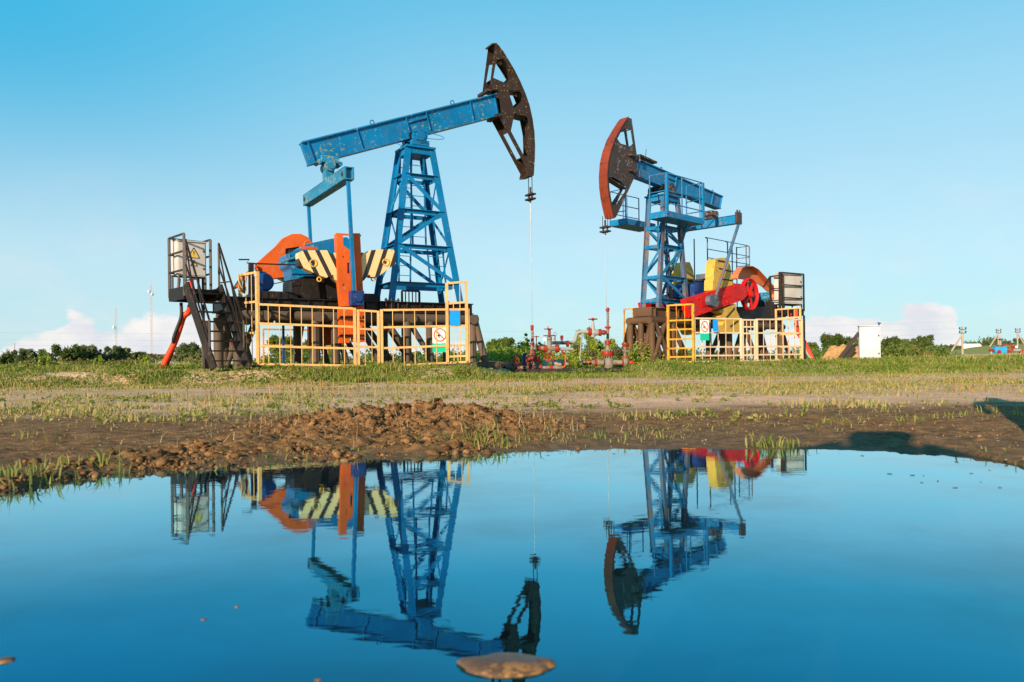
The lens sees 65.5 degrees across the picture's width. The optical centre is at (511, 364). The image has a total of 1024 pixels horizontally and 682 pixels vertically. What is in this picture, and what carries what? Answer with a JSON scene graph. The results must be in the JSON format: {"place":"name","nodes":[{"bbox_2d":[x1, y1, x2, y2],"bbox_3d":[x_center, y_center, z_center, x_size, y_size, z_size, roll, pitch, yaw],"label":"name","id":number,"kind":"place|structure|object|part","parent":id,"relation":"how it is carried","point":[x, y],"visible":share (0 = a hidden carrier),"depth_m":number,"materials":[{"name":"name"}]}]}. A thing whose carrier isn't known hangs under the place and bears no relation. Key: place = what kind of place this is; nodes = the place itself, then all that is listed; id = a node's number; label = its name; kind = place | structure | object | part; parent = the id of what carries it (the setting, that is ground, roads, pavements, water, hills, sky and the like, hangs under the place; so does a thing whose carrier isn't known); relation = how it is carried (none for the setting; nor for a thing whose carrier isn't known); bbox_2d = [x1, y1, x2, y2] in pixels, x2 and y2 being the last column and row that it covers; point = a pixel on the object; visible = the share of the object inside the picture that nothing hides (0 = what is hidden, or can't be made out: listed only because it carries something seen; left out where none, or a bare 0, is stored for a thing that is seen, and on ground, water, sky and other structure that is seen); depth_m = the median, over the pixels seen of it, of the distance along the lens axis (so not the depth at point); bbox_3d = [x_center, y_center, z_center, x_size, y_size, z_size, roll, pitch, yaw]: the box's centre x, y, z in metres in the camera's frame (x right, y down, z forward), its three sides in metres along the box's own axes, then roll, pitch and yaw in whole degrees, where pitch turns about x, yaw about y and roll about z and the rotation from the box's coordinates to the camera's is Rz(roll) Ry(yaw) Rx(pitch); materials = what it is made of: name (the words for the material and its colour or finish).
{"place":"outdoors","nodes":[
{"label":"outdoors","id":0,"kind":"place"},
{"bbox_2d":[0,448,1023,681],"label":"water","id":1,"kind":"structure","parent":0,"point":[716,565],"depth_m":1.91,"materials":[{"name":"blue liquid"}]},
{"bbox_2d":[0,657,15,663],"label":"stone","id":2,"kind":"object","parent":1,"relation":"in","point":[6,659],"visible":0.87,"depth_m":1.34,"materials":[{"name":"brown stone"}]},
{"bbox_2d":[457,652,549,677],"bbox_3d":[-0.013,0.491,1.298,0.156,0.027,0.107,-1,0,0],"label":"stone","id":3,"kind":"object","parent":1,"relation":"in","point":[503,665],"visible":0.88,"depth_m":1.28,"materials":[{"name":"brown stone"}]},
{"bbox_2d":[538,657,556,667],"bbox_3d":[0.051,0.491,1.299,0.045,0.024,0.035,-1,0,0],"label":"stone","id":4,"kind":"object","parent":1,"relation":"in","point":[549,662],"visible":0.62,"depth_m":1.29,"materials":[{"name":"brown stone"}]},
{"bbox_2d":[0,344,1023,491],"bbox_3d":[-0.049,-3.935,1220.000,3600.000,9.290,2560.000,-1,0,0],"label":"ground","id":5,"kind":"structure","parent":0,"point":[860,438],"depth_m":5.63,"materials":[{"name":"soil"}]},
{"bbox_2d":[0,348,20,364],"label":"tree","id":6,"kind":"object","parent":5,"relation":"on","point":[7,357],"visible":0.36,"depth_m":149.23,"materials":[{"name":"green plant"}]},
{"bbox_2d":[22,360,31,365],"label":"shrub","id":7,"kind":"object","parent":5,"relation":"on","point":[26,363],"visible":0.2,"depth_m":43.98,"materials":[{"name":"green plant"}]},
{"bbox_2d":[14,348,48,362],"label":"tree","id":8,"kind":"object","parent":5,"relation":"on","point":[25,354],"visible":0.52,"depth_m":138.97,"materials":[{"name":"green plant"}]},
{"bbox_2d":[37,349,51,366],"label":"shrub","id":9,"kind":"object","parent":5,"relation":"on","point":[46,360],"visible":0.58,"depth_m":45.86,"materials":[{"name":"green plant"}]},
{"bbox_2d":[41,352,57,363],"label":"tree","id":10,"kind":"object","parent":5,"relation":"on","point":[51,355],"visible":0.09,"depth_m":149.49,"materials":[{"name":"green plant"}]},
{"bbox_2d":[49,344,88,363],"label":"tree","id":11,"kind":"object","parent":5,"relation":"on","point":[75,352],"visible":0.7,"depth_m":128.95,"materials":[{"name":"green plant"}]},
{"bbox_2d":[74,358,89,365],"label":"shrub","id":12,"kind":"object","parent":5,"relation":"on","point":[84,363],"visible":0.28,"depth_m":43.92,"materials":[{"name":"green plant"}]},
{"bbox_2d":[0,355,179,365],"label":"hedge","id":13,"kind":"object","parent":5,"relation":"on","point":[90,359],"visible":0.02,"depth_m":127.81,"materials":[{"name":"green plant"}]},
{"bbox_2d":[80,344,106,362],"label":"tree","id":14,"kind":"object","parent":5,"relation":"on","point":[93,352],"visible":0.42,"depth_m":134.12,"materials":[{"name":"green plant"}]},
{"bbox_2d":[93,355,102,365],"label":"shrub","id":15,"kind":"object","parent":5,"relation":"on","point":[99,362],"visible":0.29,"depth_m":41.91,"materials":[{"name":"green plant"}]},
{"bbox_2d":[1,353,201,366],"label":"field scrub","id":16,"kind":"object","parent":5,"relation":"on","point":[197,361],"visible":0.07,"depth_m":56.90,"materials":[{"name":"green plant"}]},
{"bbox_2d":[102,345,131,364],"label":"tree","id":17,"kind":"object","parent":5,"relation":"on","point":[115,352],"visible":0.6,"depth_m":139.18,"materials":[{"name":"green plant"}]},
{"bbox_2d":[119,357,132,365],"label":"shrub","id":18,"kind":"object","parent":5,"relation":"on","point":[127,361],"visible":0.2,"depth_m":44.80,"materials":[{"name":"green plant"}]},
{"bbox_2d":[125,351,146,360],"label":"tree","id":19,"kind":"object","parent":5,"relation":"on","point":[141,354],"visible":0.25,"depth_m":149.60,"materials":[{"name":"green plant"}]},
{"bbox_2d":[140,354,149,364],"bbox_3d":[-18.358,-0.116,40.032,0.570,0.992,0.577,-1,0,0],"label":"shrub","id":20,"kind":"object","parent":5,"relation":"on","point":[144,360],"visible":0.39,"depth_m":39.89,"materials":[{"name":"green plant"}]},
{"bbox_2d":[148,285,153,352],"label":"lattice mast","id":21,"kind":"object","parent":5,"relation":"on","point":[151,319],"visible":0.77,"depth_m":329.96,"materials":[{"name":"white metal"}]},
{"bbox_2d":[148,353,163,360],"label":"tree","id":22,"kind":"object","parent":5,"relation":"on","point":[151,355],"visible":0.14,"depth_m":169.00,"materials":[{"name":"green plant"}]},
{"bbox_2d":[159,305,190,368],"bbox_3d":[-9.430,-0.760,22.360,1.045,1.905,0.263,-1,0,0],"label":"red conduit","id":23,"kind":"object","parent":5,"relation":"on","point":[172,347],"visible":0.81,"depth_m":22.34,"materials":[{"name":"plastic"}]},
{"bbox_2d":[172,342,199,361],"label":"tree","id":24,"kind":"object","parent":5,"relation":"on","point":[182,349],"visible":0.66,"depth_m":119.13,"materials":[{"name":"green plant"}]},
{"bbox_2d":[186,347,201,360],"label":"tree","id":25,"kind":"object","parent":5,"relation":"on","point":[199,352],"visible":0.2,"depth_m":118.98,"materials":[{"name":"green plant"}]},
{"bbox_2d":[167,233,251,370],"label":"access platform","id":26,"kind":"structure","parent":5,"relation":"on","point":[189,295],"depth_m":21.42,"materials":[{"name":"black metal"}]},
{"bbox_2d":[167,303,182,365],"bbox_3d":[-9.552,-0.781,22.398,0.701,1.926,0.264,-1,0,28],"label":"black conduit","id":27,"kind":"object","parent":26,"relation":"attached to","point":[178,323],"visible":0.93,"depth_m":22.27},
{"bbox_2d":[170,239,206,288],"bbox_3d":[-9.109,-2.789,22.443,0.830,1.503,0.744,-1,0,-38],"label":"control cabinet","id":28,"kind":"object","parent":26,"relation":"on","point":[197,251],"visible":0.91,"depth_m":22.25,"materials":[{"name":"black metal"}]},
{"bbox_3d":[-8.899,-2.945,22.171,0.721,0.896,0.074,-1,0,-40],"label":"door","id":29,"kind":"part","parent":28,"relation":"part of","materials":[{"name":"white metal"}]},
{"bbox_2d":[266,334,292,360],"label":"bush","id":30,"kind":"object","parent":5,"relation":"on","point":[273,339],"visible":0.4,"depth_m":54.61,"materials":[{"name":"green plant"}]},
{"bbox_2d":[302,339,310,357],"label":"bush","id":31,"kind":"object","parent":5,"relation":"on","point":[304,343],"visible":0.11,"depth_m":59.51,"materials":[{"name":"green plant"}]},
{"bbox_2d":[0,397,618,490],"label":"mud clods","id":32,"kind":"object","parent":5,"relation":"on","point":[447,446],"visible":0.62,"depth_m":4.56,"materials":[{"name":"brown soil"}]},
{"bbox_2d":[238,271,469,365],"bbox_3d":[-5.886,-1.237,25.385,6.116,2.704,7.881,-1,0,-31],"label":"safety fence","id":33,"kind":"object","parent":5,"relation":"on","point":[379,330],"visible":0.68,"depth_m":22.53,"materials":[{"name":"yellow metal"}]},
{"bbox_2d":[432,327,445,351],"bbox_3d":[-2.105,-0.747,23.316,0.456,0.750,0.021,-1,0,-19],"label":"prohibition sign","id":34,"kind":"object","parent":33,"relation":"attached to","point":[441,334],"visible":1,"depth_m":23.31,"materials":[{"name":"white metal"}]},
{"bbox_2d":[450,311,459,324],"bbox_3d":[-1.680,-1.381,23.420,0.308,0.433,0.012,-1,0,-19],"label":"notice plate","id":35,"kind":"object","parent":33,"relation":"attached to","point":[454,317],"visible":1,"depth_m":23.41,"materials":[{"name":"blue metal"}]},
{"bbox_2d":[254,344,477,362],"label":"undergrowth","id":36,"kind":"object","parent":5,"relation":"on","point":[305,358],"visible":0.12,"depth_m":43.54,"materials":[{"name":"green plant"}]},
{"bbox_2d":[202,43,535,369],"bbox_3d":[-4.089,-5.274,25.629,10.975,11.390,4.383,-1,0,-30],"label":"pump jack","id":37,"kind":"object","parent":5,"relation":"on","point":[337,269],"visible":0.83,"depth_m":24.94,"materials":[{"name":"blue paint"}]},
{"bbox_2d":[138,393,659,450],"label":"straw litter","id":38,"kind":"object","parent":5,"relation":"on","point":[408,419],"visible":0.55,"depth_m":5.62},
{"bbox_2d":[0,387,809,423],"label":"ground weeds","id":39,"kind":"object","parent":5,"relation":"on","point":[708,394],"visible":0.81,"depth_m":8.28,"materials":[{"name":"green plant"}]},
{"bbox_2d":[486,337,515,350],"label":"bush","id":40,"kind":"object","parent":5,"relation":"on","point":[495,342],"visible":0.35,"depth_m":47.50,"materials":[{"name":"green plant"}]},
{"bbox_2d":[479,360,522,365],"bbox_3d":[-0.387,-0.004,29.050,0.260,0.319,3.208,-1,0,25],"label":"ground pipe","id":41,"kind":"object","parent":5,"relation":"on","point":[504,363],"visible":0.32,"depth_m":29.14,"materials":[{"name":"black metal"}]},
{"bbox_2d":[0,336,1006,362],"bbox_3d":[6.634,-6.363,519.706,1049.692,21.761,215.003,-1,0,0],"label":"woods","id":42,"kind":"object","parent":5,"relation":"on","point":[991,338],"visible":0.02,"depth_m":448.26,"materials":[{"name":"green plant"}]},
{"bbox_2d":[0,355,1023,388],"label":"green grass","id":43,"kind":"structure","parent":5,"relation":"on","point":[387,367],"depth_m":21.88,"materials":[{"name":"green plant"}]},
{"bbox_2d":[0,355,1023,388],"bbox_3d":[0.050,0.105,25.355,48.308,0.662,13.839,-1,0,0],"label":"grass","id":44,"kind":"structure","parent":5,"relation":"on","point":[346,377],"depth_m":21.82,"materials":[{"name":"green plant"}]},
{"bbox_2d":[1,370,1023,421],"bbox_3d":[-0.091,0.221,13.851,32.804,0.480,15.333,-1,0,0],"label":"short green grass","id":45,"kind":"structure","parent":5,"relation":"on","point":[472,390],"depth_m":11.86,"materials":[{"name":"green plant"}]},
{"bbox_2d":[18,350,1023,367],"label":"field grass","id":46,"kind":"structure","parent":5,"relation":"on","point":[965,357],"depth_m":31.88,"materials":[{"name":"green plant"}]},
{"bbox_2d":[519,333,530,354],"bbox_3d":[0.690,-0.608,33.993,0.841,1.558,0.672,-1,0,30],"label":"sapling","id":47,"kind":"object","parent":5,"relation":"on","point":[527,340],"visible":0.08,"depth_m":33.98,"materials":[{"name":"green plant"}]},
{"bbox_2d":[523,353,527,365],"bbox_3d":[0.485,-0.127,29.350,0.182,0.619,0.500,-1,0,0],"label":"equipment box","id":48,"kind":"object","parent":5,"relation":"on","point":[524,356],"visible":0.51,"depth_m":29.10,"materials":[{"name":"blue paint"}]},
{"bbox_2d":[501,325,572,369],"bbox_3d":[0.884,-0.548,28.003,2.573,1.732,0.912,-1,0,0],"label":"wellhead","id":49,"kind":"object","parent":5,"relation":"on","point":[532,358],"visible":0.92,"depth_m":28.12,"materials":[{"name":"red metal"}]},
{"bbox_2d":[542,360,548,365],"bbox_3d":[1.235,0.034,29.044,0.238,0.467,0.467,-1,0,-16],"label":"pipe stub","id":50,"kind":"object","parent":5,"relation":"on","point":[545,363],"visible":0.45,"depth_m":29.01,"materials":[{"name":"metal"}]},
{"bbox_2d":[551,359,567,366],"bbox_3d":[1.759,-0.070,29.500,0.647,0.277,0.272,-1,0,0],"label":"pipe barrel","id":51,"kind":"object","parent":5,"relation":"on","point":[557,362],"visible":0.9,"depth_m":29.38,"materials":[{"name":"metal"}]},
{"bbox_2d":[463,337,663,367],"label":"undergrowth","id":52,"kind":"object","parent":5,"relation":"on","point":[503,353],"visible":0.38,"depth_m":31.40,"materials":[{"name":"green plant"}]},
{"bbox_2d":[512,368,629,373],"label":"cellar kerb","id":53,"kind":"structure","parent":5,"relation":"on","point":[559,370],"depth_m":27.27,"materials":[{"name":"grey concrete"}]},
{"bbox_2d":[568,327,600,367],"bbox_3d":[2.963,-0.620,32.965,1.631,2.003,1.068,-1,0,-17],"label":"shrub","id":54,"kind":"object","parent":5,"relation":"on","point":[592,344],"visible":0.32,"depth_m":32.88,"materials":[{"name":"green plant"}]},
{"bbox_2d":[597,338,617,351],"bbox_3d":[3.898,-0.421,34.016,1.548,1.446,1.483,-1,0,0],"label":"shrub","id":55,"kind":"object","parent":5,"relation":"on","point":[603,345],"visible":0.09,"depth_m":33.84,"materials":[{"name":"green plant"}]},
{"bbox_2d":[582,307,633,367],"bbox_3d":[3.583,-0.975,29.951,2.027,2.375,0.596,-1,0,-8],"label":"wellhead","id":56,"kind":"object","parent":5,"relation":"on","point":[607,355],"visible":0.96,"depth_m":29.88,"materials":[{"name":"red metal"}]},
{"bbox_2d":[552,318,606,362],"bbox_3d":[2.216,-0.907,29.540,2.483,1.670,1.074,-1,0,-24],"label":"flow line","id":57,"kind":"object","parent":56,"relation":"attached to","point":[592,331],"visible":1,"depth_m":29.53,"materials":[{"name":"red paint"}]},
{"bbox_2d":[599,117,792,366],"bbox_3d":[8.436,-4.673,34.842,3.327,9.915,14.048,-1,0,45],"label":"pump jack","id":58,"kind":"object","parent":5,"relation":"on","point":[714,291],"visible":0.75,"depth_m":32.59,"materials":[{"name":"blue paint"}]},
{"bbox_2d":[623,303,803,362],"bbox_3d":[8.405,-1.284,31.889,7.245,2.357,4.703,-1,0,0],"label":"safety fence","id":59,"kind":"object","parent":5,"relation":"on","point":[755,346],"visible":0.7,"depth_m":30.98,"materials":[{"name":"yellow metal"}]},
{"bbox_2d":[700,320,708,339],"bbox_3d":[7.185,-1.302,29.696,0.423,0.767,0.020,-1,0,-27],"label":"prohibition sign","id":60,"kind":"object","parent":59,"relation":"attached to","point":[704,327],"visible":1,"depth_m":29.69,"materials":[{"name":"white metal"}]},
{"bbox_2d":[713,320,717,330],"bbox_3d":[7.671,-1.482,30.020,0.244,0.442,0.012,-1,0,-27],"label":"notice plate","id":61,"kind":"object","parent":59,"relation":"attached to","point":[715,325],"visible":1,"depth_m":30.01,"materials":[{"name":"blue metal"}]},
{"bbox_2d":[713,349,750,359],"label":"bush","id":62,"kind":"object","parent":5,"relation":"on","point":[747,352],"visible":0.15,"depth_m":61.02,"materials":[{"name":"green plant"}]},
{"bbox_2d":[657,341,857,360],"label":"undergrowth","id":63,"kind":"object","parent":5,"relation":"on","point":[815,352],"visible":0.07,"depth_m":50.92,"materials":[{"name":"green plant"}]},
{"bbox_2d":[763,272,805,358],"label":"access platform","id":64,"kind":"structure","parent":5,"relation":"on","point":[780,288],"depth_m":34.45,"materials":[{"name":"black metal"}]},
{"bbox_2d":[773,273,801,308],"bbox_3d":[12.059,-3.227,34.739,1.365,1.527,0.561,-1,0,-32],"label":"control cabinet","id":65,"kind":"object","parent":64,"relation":"on","point":[793,291],"visible":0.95,"depth_m":34.54,"materials":[{"name":"black metal"}]},
{"bbox_3d":[12.207,-3.303,34.543,1.137,1.211,0.076,-1,0,-32],"label":"door","id":66,"kind":"part","parent":65,"relation":"part of","materials":[{"name":"white metal"}]},
{"bbox_2d":[794,309,813,357],"bbox_3d":[12.427,-1.281,33.925,0.279,2.274,1.006,-1,0,-34],"label":"red conduit","id":67,"kind":"object","parent":64,"relation":"hanging from","point":[797,330],"visible":0.64,"depth_m":34.03,"materials":[{"name":"red metal"}]},
{"bbox_2d":[803,341,813,360],"bbox_3d":[12.520,-0.584,33.699,0.134,0.873,0.537,-1,0,-29],"label":"white conduit","id":68,"kind":"object","parent":67,"relation":"attached to","point":[805,350],"visible":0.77,"depth_m":33.74,"materials":[{"name":"plastic"}]},
{"bbox_2d":[807,342,818,350],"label":"bush","id":69,"kind":"object","parent":5,"relation":"on","point":[812,345],"visible":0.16,"depth_m":67.64,"materials":[{"name":"green plant"}]},
{"bbox_2d":[819,332,855,350],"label":"bush","id":70,"kind":"object","parent":5,"relation":"on","point":[832,340],"visible":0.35,"depth_m":69.70,"materials":[{"name":"green plant"}]},
{"bbox_2d":[822,343,857,360],"bbox_3d":[13.753,-0.477,32.800,2.300,0.853,1.380,-1,0,0],"label":"sand heap","id":71,"kind":"object","parent":5,"relation":"on","point":[834,351],"visible":0.29,"depth_m":32.63,"materials":[{"name":"beige sand"}]},
{"bbox_2d":[839,332,858,358],"bbox_3d":[13.502,-0.706,32.000,1.104,1.245,0.071,-1,0,-12],"label":"plank","id":72,"kind":"object","parent":5,"relation":"on","point":[848,346],"visible":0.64,"depth_m":31.99,"materials":[{"name":"wood"}]},
{"bbox_2d":[844,347,856,358],"bbox_3d":[13.527,-0.397,32.000,0.732,0.648,0.078,-1,0,-18],"label":"plank","id":73,"kind":"object","parent":5,"relation":"on","point":[851,351],"visible":0.64,"depth_m":32.01,"materials":[{"name":"grey wood"}]},
{"bbox_2d":[857,322,880,358],"bbox_3d":[14.449,-0.917,32.184,1.093,1.614,0.392,-1,0,-6],"label":"tall panel cabinet","id":74,"kind":"object","parent":5,"relation":"on","point":[869,341],"visible":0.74,"depth_m":32.03,"materials":[{"name":"white metal"}]},
{"bbox_3d":[14.414,-0.831,32.012,0.833,1.328,0.076,-1,0,-6],"label":"door","id":75,"kind":"part","parent":74,"relation":"part of","materials":[{"name":"white metal"}]},
{"bbox_2d":[881,336,902,348],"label":"tree","id":76,"kind":"object","parent":5,"relation":"on","point":[893,339],"visible":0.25,"depth_m":94.28,"materials":[{"name":"green plant"}]},
{"bbox_2d":[890,345,920,355],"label":"shrub","id":77,"kind":"object","parent":5,"relation":"on","point":[917,350],"visible":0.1,"depth_m":65.56,"materials":[{"name":"green plant"}]},
{"bbox_2d":[900,338,917,346],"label":"tree","id":78,"kind":"object","parent":5,"relation":"on","point":[911,341],"visible":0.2,"depth_m":99.54,"materials":[{"name":"green plant"}]},
{"bbox_2d":[881,340,955,356],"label":"field scrub","id":79,"kind":"object","parent":5,"relation":"on","point":[940,351],"visible":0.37,"depth_m":61.62,"materials":[{"name":"green plant"}]},
{"bbox_2d":[914,335,935,349],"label":"tree","id":80,"kind":"object","parent":5,"relation":"on","point":[924,341],"visible":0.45,"depth_m":97.47,"materials":[{"name":"green plant"}]},
{"bbox_2d":[921,351,936,356],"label":"shrub","id":81,"kind":"object","parent":5,"relation":"on","point":[932,353],"visible":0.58,"depth_m":61.68,"materials":[{"name":"green plant"}]},
{"bbox_2d":[941,344,955,350],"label":"tree","id":82,"kind":"object","parent":5,"relation":"on","point":[948,347],"visible":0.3,"depth_m":298.96,"materials":[{"name":"green plant"}]},
{"bbox_2d":[950,327,966,354],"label":"power pole","id":83,"kind":"object","parent":5,"relation":"on","point":[962,342],"visible":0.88,"depth_m":109.89,"materials":[{"name":"concrete"}]},
{"bbox_2d":[957,344,980,348],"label":"shed","id":84,"kind":"structure","parent":5,"relation":"on","point":[970,345],"depth_m":317.80,"materials":[{"name":"white metal"}]},
{"bbox_2d":[981,339,995,345],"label":"tree","id":85,"kind":"object","parent":5,"relation":"on","point":[986,342],"visible":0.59,"depth_m":328.91,"materials":[{"name":"green plant"}]},
{"bbox_2d":[964,353,1022,355],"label":"concrete slab","id":86,"kind":"structure","parent":5,"relation":"on","point":[986,354],"depth_m":51.05,"materials":[{"name":"grey concrete"}]},
{"bbox_2d":[989,339,1022,354],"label":"wellhead","id":87,"kind":"object","parent":86,"relation":"on","point":[999,348],"visible":0.93,"depth_m":49.88,"materials":[{"name":"blue metal"}]},
{"bbox_2d":[989,328,1000,346],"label":"power pole","id":88,"kind":"object","parent":5,"relation":"on","point":[997,332],"visible":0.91,"depth_m":149.89,"materials":[{"name":"concrete"}]},
{"bbox_2d":[1002,340,1012,344],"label":"tree","id":89,"kind":"object","parent":5,"relation":"on","point":[1006,342],"visible":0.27,"depth_m":329.25,"materials":[{"name":"green plant"}]},
{"bbox_2d":[1013,338,1023,343],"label":"tree","id":90,"kind":"object","parent":5,"relation":"on","point":[1015,341],"visible":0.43,"depth_m":299.24,"materials":[{"name":"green plant"}]},
{"bbox_2d":[1015,328,1023,345],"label":"power pole","id":91,"kind":"object","parent":5,"relation":"on","point":[1017,332],"visible":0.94,"depth_m":149.89,"materials":[{"name":"concrete"}]},
{"bbox_2d":[0,368,1023,421],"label":"dry grass","id":92,"kind":"structure","parent":0,"point":[52,411],"depth_m":11.54,"materials":[{"name":"beige plant"}]},
{"bbox_2d":[0,395,1023,489],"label":"shore grass","id":93,"kind":"structure","parent":0,"point":[100,459],"depth_m":4.68,"materials":[{"name":"green plant"}]},
{"bbox_2d":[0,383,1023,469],"bbox_3d":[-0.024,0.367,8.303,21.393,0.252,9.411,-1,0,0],"label":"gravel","id":94,"kind":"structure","parent":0,"point":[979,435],"depth_m":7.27,"materials":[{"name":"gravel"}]},
{"bbox_2d":[0,0,1023,363],"label":"sky","id":95,"kind":"structure","parent":0,"point":[872,151],"materials":[{"name":"blue"}]},
{"bbox_2d":[49,448,1001,487],"bbox_3d":[0.352,0.484,3.727,5.076,0.002,1.675,-1,0,0],"label":"floating debris","id":96,"kind":"object","parent":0,"point":[548,451],"visible":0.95,"depth_m":3.84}
]}

